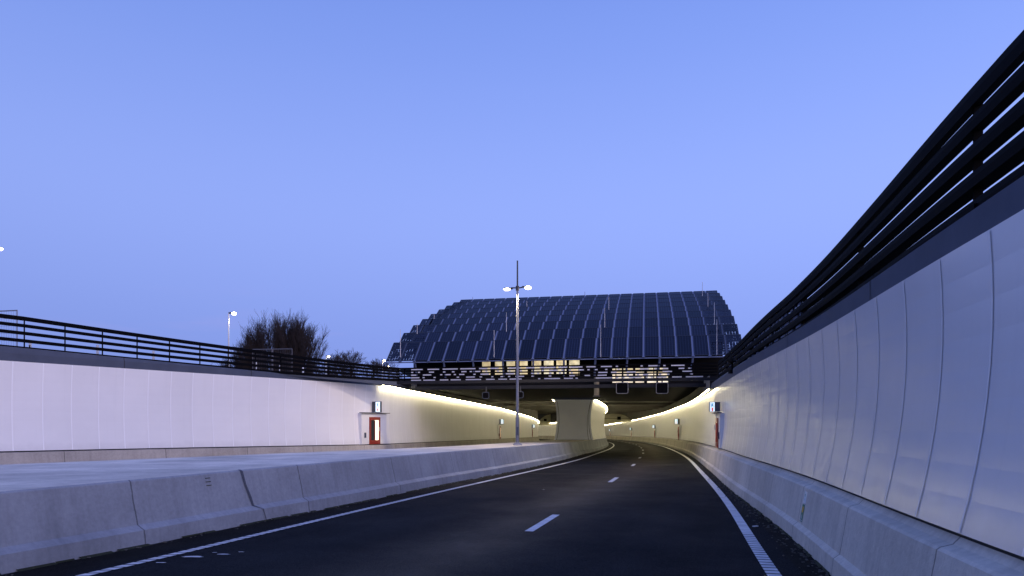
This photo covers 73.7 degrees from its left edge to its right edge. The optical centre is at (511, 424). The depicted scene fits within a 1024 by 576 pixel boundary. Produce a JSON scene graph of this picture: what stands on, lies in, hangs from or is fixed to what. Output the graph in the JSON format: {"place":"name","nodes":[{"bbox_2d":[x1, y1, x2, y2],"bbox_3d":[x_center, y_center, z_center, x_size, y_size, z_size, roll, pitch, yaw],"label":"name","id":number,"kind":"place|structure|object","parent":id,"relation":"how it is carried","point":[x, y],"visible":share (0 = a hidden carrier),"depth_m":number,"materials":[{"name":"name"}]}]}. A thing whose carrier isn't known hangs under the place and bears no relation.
{"place":"outdoors","nodes":[
{"label":"outdoors","id":0,"kind":"place"},
{"bbox_2d":[0,440,587,491],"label":"median","id":1,"kind":"object","parent":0,"point":[26,476],"visible":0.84,"depth_m":15.72,"materials":[{"name":"concrete"}]},
{"bbox_2d":[504,260,530,444],"bbox_3d":[0.290,-3.811,36.400,1.481,9.842,0.460,0,0,-4],"label":"street lamp","id":2,"kind":"object","parent":1,"relation":"on","point":[517,287],"visible":0.94,"depth_m":36.34,"materials":[{"name":"metal"}]},
{"bbox_2d":[538,398,605,439],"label":"dividing wall","id":3,"kind":"structure","parent":1,"relation":"on","point":[578,419],"depth_m":69.98,"materials":[{"name":"white concrete"}]},
{"bbox_2d":[538,414,550,424],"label":"tunnel portal","id":4,"kind":"object","parent":3,"relation":"attached to","point":[545,420],"visible":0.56,"depth_m":228.00,"materials":[{"name":"concrete"}]},
{"bbox_2d":[594,399,607,412],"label":"light strip","id":5,"kind":"object","parent":3,"relation":"attached to","point":[604,405],"visible":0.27,"depth_m":84.72,"materials":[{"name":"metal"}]},
{"bbox_2d":[0,439,830,575],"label":"road","id":6,"kind":"structure","parent":0,"point":[624,508],"depth_m":12.60,"materials":[{"name":"black asphalt"}]},
{"bbox_2d":[0,438,608,574],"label":"concrete barrier","id":7,"kind":"object","parent":6,"relation":"on","point":[42,526],"visible":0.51,"depth_m":13.13,"materials":[{"name":"grey concrete"}]},
{"bbox_2d":[0,453,828,574],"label":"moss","id":8,"kind":"object","parent":6,"relation":"on","point":[799,546],"visible":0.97,"depth_m":12.76,"materials":[{"name":"green plant"}]},
{"bbox_2d":[11,464,828,575],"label":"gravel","id":9,"kind":"structure","parent":6,"relation":"on","point":[801,554],"depth_m":13.56,"materials":[{"name":"grey gravel"}]},
{"bbox_2d":[606,436,1023,575],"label":"concrete barrier","id":10,"kind":"object","parent":6,"relation":"on","point":[836,532],"visible":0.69,"depth_m":9.12,"materials":[{"name":"grey concrete"}]},
{"bbox_2d":[800,491,806,521],"bbox_3d":[5.120,1.444,11.991,0.092,0.532,0.220,0,0,13],"label":"marker sign","id":11,"kind":"object","parent":10,"relation":"attached to","point":[803,507],"visible":1,"depth_m":11.98,"materials":[{"name":"white"}]},
{"bbox_2d":[0,0,1023,378],"label":"sky","id":12,"kind":"structure","parent":0,"point":[369,169],"materials":[{"name":"blue"}]},
{"bbox_3d":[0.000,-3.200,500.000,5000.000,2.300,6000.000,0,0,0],"label":"ground","id":13,"kind":"structure","parent":0,"visible":0},
{"bbox_2d":[0,310,17,345],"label":"site fence","id":14,"kind":"object","parent":13,"relation":"on","point":[6,311],"visible":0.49,"depth_m":28.03,"materials":[{"name":"grey metal"}]},
{"bbox_2d":[228,312,235,345],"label":"street lamp","id":15,"kind":"object","parent":13,"relation":"on","point":[233,313],"visible":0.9,"depth_m":74.94,"materials":[{"name":"grey metal"}]},
{"bbox_2d":[253,349,291,369],"bbox_3d":[-15.850,-3.775,45.150,2.751,2.450,0.039,0,0,6],"label":"site fence","id":16,"kind":"object","parent":13,"relation":"on","point":[273,356],"visible":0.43,"depth_m":45.14,"materials":[{"name":"grey metal"}]},
{"bbox_2d":[219,309,327,372],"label":"bare tree","id":17,"kind":"object","parent":13,"relation":"on","point":[292,339],"visible":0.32,"depth_m":87.15,"materials":[{"name":"brown plant"}]},
{"bbox_2d":[313,363,356,375],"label":"bare tree","id":18,"kind":"object","parent":13,"relation":"on","point":[329,370],"visible":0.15,"depth_m":147.80,"materials":[{"name":"brown plant"}]},
{"bbox_2d":[320,348,367,375],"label":"bare tree","id":19,"kind":"object","parent":13,"relation":"on","point":[344,358],"visible":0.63,"depth_m":148.02,"materials":[{"name":"brown plant"}]},
{"bbox_2d":[341,358,402,377],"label":"bare tree","id":20,"kind":"object","parent":13,"relation":"on","point":[378,362],"visible":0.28,"depth_m":147.13,"materials":[{"name":"brown plant"}]},
{"bbox_2d":[390,374,718,413],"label":"tunnel roof","id":21,"kind":"structure","parent":13,"relation":"on","point":[540,401],"depth_m":63.99,"materials":[{"name":"concrete"}]},
{"bbox_2d":[385,282,740,383],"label":"domed building","id":22,"kind":"structure","parent":13,"relation":"on","point":[658,327],"depth_m":49.38,"materials":[{"name":"grey"}]},
{"bbox_2d":[481,362,490,374],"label":"window","id":23,"kind":"structure","parent":22,"relation":"in","point":[482,363],"depth_m":50.26,"materials":[{"name":"beige glass"}]},
{"bbox_2d":[494,362,501,374],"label":"window","id":24,"kind":"structure","parent":22,"relation":"in","point":[495,363],"depth_m":50.08,"materials":[{"name":"beige glass"}]},
{"bbox_2d":[506,361,515,373],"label":"window","id":25,"kind":"structure","parent":22,"relation":"in","point":[508,363],"depth_m":49.90,"materials":[{"name":"beige glass"}]},
{"bbox_2d":[519,361,527,373],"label":"window","id":26,"kind":"structure","parent":22,"relation":"in","point":[521,363],"depth_m":49.72,"materials":[{"name":"beige glass"}]},
{"bbox_2d":[531,361,541,375],"bbox_3d":[1.778,-4.160,49.549,0.798,1.275,0.216,0,0,7],"label":"window","id":27,"kind":"structure","parent":22,"relation":"in","point":[535,362],"depth_m":49.54,"materials":[{"name":"beige glass"}]},
{"bbox_2d":[543,361,553,375],"bbox_3d":[2.662,-4.146,49.375,0.818,1.270,0.220,0,0,7],"label":"window","id":28,"kind":"structure","parent":22,"relation":"in","point":[544,362],"depth_m":49.37,"materials":[{"name":"beige glass"}]},
{"bbox_2d":[556,360,566,375],"bbox_3d":[3.563,-4.131,49.198,0.838,1.266,0.224,0,0,7],"label":"window","id":29,"kind":"structure","parent":22,"relation":"in","point":[557,362],"depth_m":49.20,"materials":[{"name":"beige glass"}]},
{"bbox_2d":[568,360,579,375],"bbox_3d":[4.482,-4.115,49.017,0.857,1.262,0.228,0,0,7],"label":"window","id":30,"kind":"structure","parent":22,"relation":"in","point":[570,362],"depth_m":49.02,"materials":[{"name":"beige glass"}]},
{"bbox_2d":[612,371,622,383],"bbox_3d":[6.898,-3.092,44.812,0.718,0.822,0.200,0,0,8],"label":"window","id":31,"kind":"structure","parent":22,"relation":"in","point":[616,371],"depth_m":44.78,"materials":[{"name":"beige glass"}]},
{"bbox_2d":[623,371,633,383],"bbox_3d":[7.604,-3.082,44.673,0.714,0.819,0.199,0,0,8],"label":"window","id":32,"kind":"structure","parent":22,"relation":"in","point":[629,382],"depth_m":44.66,"materials":[{"name":"beige glass"}]},
{"bbox_2d":[635,371,644,383],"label":"window","id":33,"kind":"structure","parent":22,"relation":"in","point":[636,382],"depth_m":44.49,"materials":[{"name":"beige glass"}]},
{"bbox_2d":[646,371,656,383],"bbox_3d":[9.079,-3.062,44.383,0.684,0.815,0.193,0,0,8],"label":"window","id":34,"kind":"structure","parent":22,"relation":"in","point":[647,382],"depth_m":44.35,"materials":[{"name":"beige glass"}]},
{"bbox_2d":[657,371,668,383],"bbox_3d":[9.793,-3.053,44.243,0.723,0.812,0.201,0,0,8],"label":"window","id":35,"kind":"structure","parent":22,"relation":"in","point":[657,371],"depth_m":44.21,"materials":[{"name":"beige glass"}]},
{"bbox_2d":[593,377,599,396],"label":"column","id":36,"kind":"structure","parent":13,"relation":"on","point":[596,392],"depth_m":44.92,"materials":[{"name":"concrete"}]},
{"bbox_2d":[604,175,1023,560],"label":"retaining wall","id":37,"kind":"structure","parent":13,"relation":"on","point":[898,387],"depth_m":7.54,"materials":[{"name":"white concrete"}]},
{"bbox_2d":[409,383,711,389],"bbox_3d":[5.924,-2.600,43.058,25.995,0.600,0.300,0,0,11],"label":"sign gantry","id":38,"kind":"object","parent":37,"relation":"attached to","point":[414,387],"visible":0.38,"depth_m":43.71,"materials":[{"name":"black metal"}]},
{"bbox_2d":[482,387,489,398],"bbox_3d":[-1.688,-2.056,44.392,0.464,0.787,0.202,0,0,11],"label":"matrix sign","id":39,"kind":"object","parent":38,"relation":"hanging from","point":[486,395],"visible":1,"depth_m":44.31,"materials":[{"name":"black"}]},
{"bbox_2d":[519,386,523,397],"bbox_3d":[0.537,-2.080,43.954,0.459,0.783,0.202,0,0,11],"label":"matrix sign","id":40,"kind":"object","parent":38,"relation":"hanging from","point":[521,394],"visible":0.62,"depth_m":43.85,"materials":[{"name":"black metal"}]},
{"bbox_2d":[616,382,627,393],"bbox_3d":[6.895,-2.445,42.703,0.754,1.061,0.202,0,0,11],"label":"matrix sign","id":41,"kind":"object","parent":38,"relation":"hanging from","point":[621,387],"visible":0.91,"depth_m":42.61,"materials":[{"name":"black"}]},
{"bbox_2d":[656,381,667,393],"bbox_3d":[9.287,-2.420,42.232,0.745,1.053,0.202,0,0,11],"label":"matrix sign","id":42,"kind":"object","parent":38,"relation":"hanging from","point":[661,387],"visible":0.93,"depth_m":42.14,"materials":[{"name":"black"}]},
{"bbox_2d":[604,413,631,423],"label":"tunnel portal","id":43,"kind":"object","parent":37,"relation":"attached to","point":[614,418],"visible":0.8,"depth_m":181.00,"materials":[{"name":"concrete"}]},
{"bbox_2d":[606,388,713,424],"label":"light strip","id":44,"kind":"object","parent":37,"relation":"attached to","point":[705,392],"visible":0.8,"depth_m":52.02,"materials":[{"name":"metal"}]},
{"bbox_2d":[674,419,679,423],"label":"light box sign","id":45,"kind":"object","parent":37,"relation":"attached to","point":[676,421],"visible":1,"depth_m":75.96,"materials":[{"name":"grey plastic"}]},
{"bbox_2d":[677,425,680,439],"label":"escape door","id":46,"kind":"structure","parent":37,"relation":"attached to","point":[679,430],"depth_m":74.68,"materials":[{"name":"beige metal"}]},
{"bbox_2d":[709,402,719,411],"bbox_3d":[9.091,-0.786,30.638,0.486,0.449,0.174,0,0,13],"label":"light box sign","id":47,"kind":"object","parent":37,"relation":"attached to","point":[714,406],"visible":1,"depth_m":30.57,"materials":[{"name":"grey plastic"}]},
{"bbox_2d":[712,412,723,447],"bbox_3d":[9.263,0.254,30.599,0.415,1.568,3.000,0,0,13],"label":"escape door","id":48,"kind":"structure","parent":37,"relation":"attached to","point":[719,423],"depth_m":29.54,"materials":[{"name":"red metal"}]},
{"bbox_2d":[728,358,735,373],"bbox_3d":[8.333,-2.167,25.280,0.560,0.555,0.460,0,0,0],"label":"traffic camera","id":49,"kind":"object","parent":37,"relation":"attached to","point":[731,360],"visible":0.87,"depth_m":25.27,"materials":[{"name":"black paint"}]},
{"bbox_2d":[718,30,1023,377],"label":"railing","id":50,"kind":"object","parent":37,"relation":"on","point":[926,164],"visible":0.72,"depth_m":7.72,"materials":[{"name":"black metal"}]},
{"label":"left road","id":51,"kind":"structure","parent":0,"visible":0},
{"bbox_2d":[0,437,539,464],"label":"concrete barrier","id":52,"kind":"object","parent":51,"relation":"on","point":[6,458],"visible":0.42,"depth_m":30.75,"materials":[{"name":"grey concrete"}]},
{"bbox_2d":[0,346,537,451],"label":"retaining wall","id":53,"kind":"structure","parent":52,"relation":"on","point":[57,401],"depth_m":31.33,"materials":[{"name":"white concrete"}]},
{"bbox_2d":[0,314,399,385],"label":"railing","id":54,"kind":"object","parent":53,"relation":"on","point":[386,380],"visible":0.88,"depth_m":31.54,"materials":[{"name":"black metal"}]},
{"bbox_2d":[397,362,717,383],"bbox_3d":[2.186,-2.845,38.382,18.566,0.950,0.220,0,0,11],"label":"bridge railing","id":55,"kind":"object","parent":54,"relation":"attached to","point":[414,379],"visible":1,"depth_m":38.23,"materials":[{"name":"black metal"}]},
{"bbox_2d":[358,412,389,444],"bbox_3d":[-8.302,0.238,41.001,0.415,1.888,3.000,0,0,22],"label":"escape door","id":56,"kind":"structure","parent":53,"relation":"attached to","point":[372,428],"depth_m":40.76,"materials":[{"name":"white metal"}]},
{"bbox_2d":[372,401,381,411],"bbox_3d":[-8.089,-1.048,40.916,0.595,0.660,0.174,0,0,22],"label":"light box sign","id":57,"kind":"object","parent":53,"relation":"attached to","point":[376,406],"visible":1,"depth_m":40.83,"materials":[{"name":"grey plastic"}]},
{"bbox_2d":[379,384,538,422],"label":"light strip","id":58,"kind":"object","parent":53,"relation":"attached to","point":[447,397],"visible":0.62,"depth_m":55.41,"materials":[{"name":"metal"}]},
{"bbox_2d":[497,424,502,438],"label":"escape door","id":59,"kind":"structure","parent":53,"relation":"attached to","point":[499,429],"depth_m":88.43,"materials":[{"name":"beige metal"}]}
]}

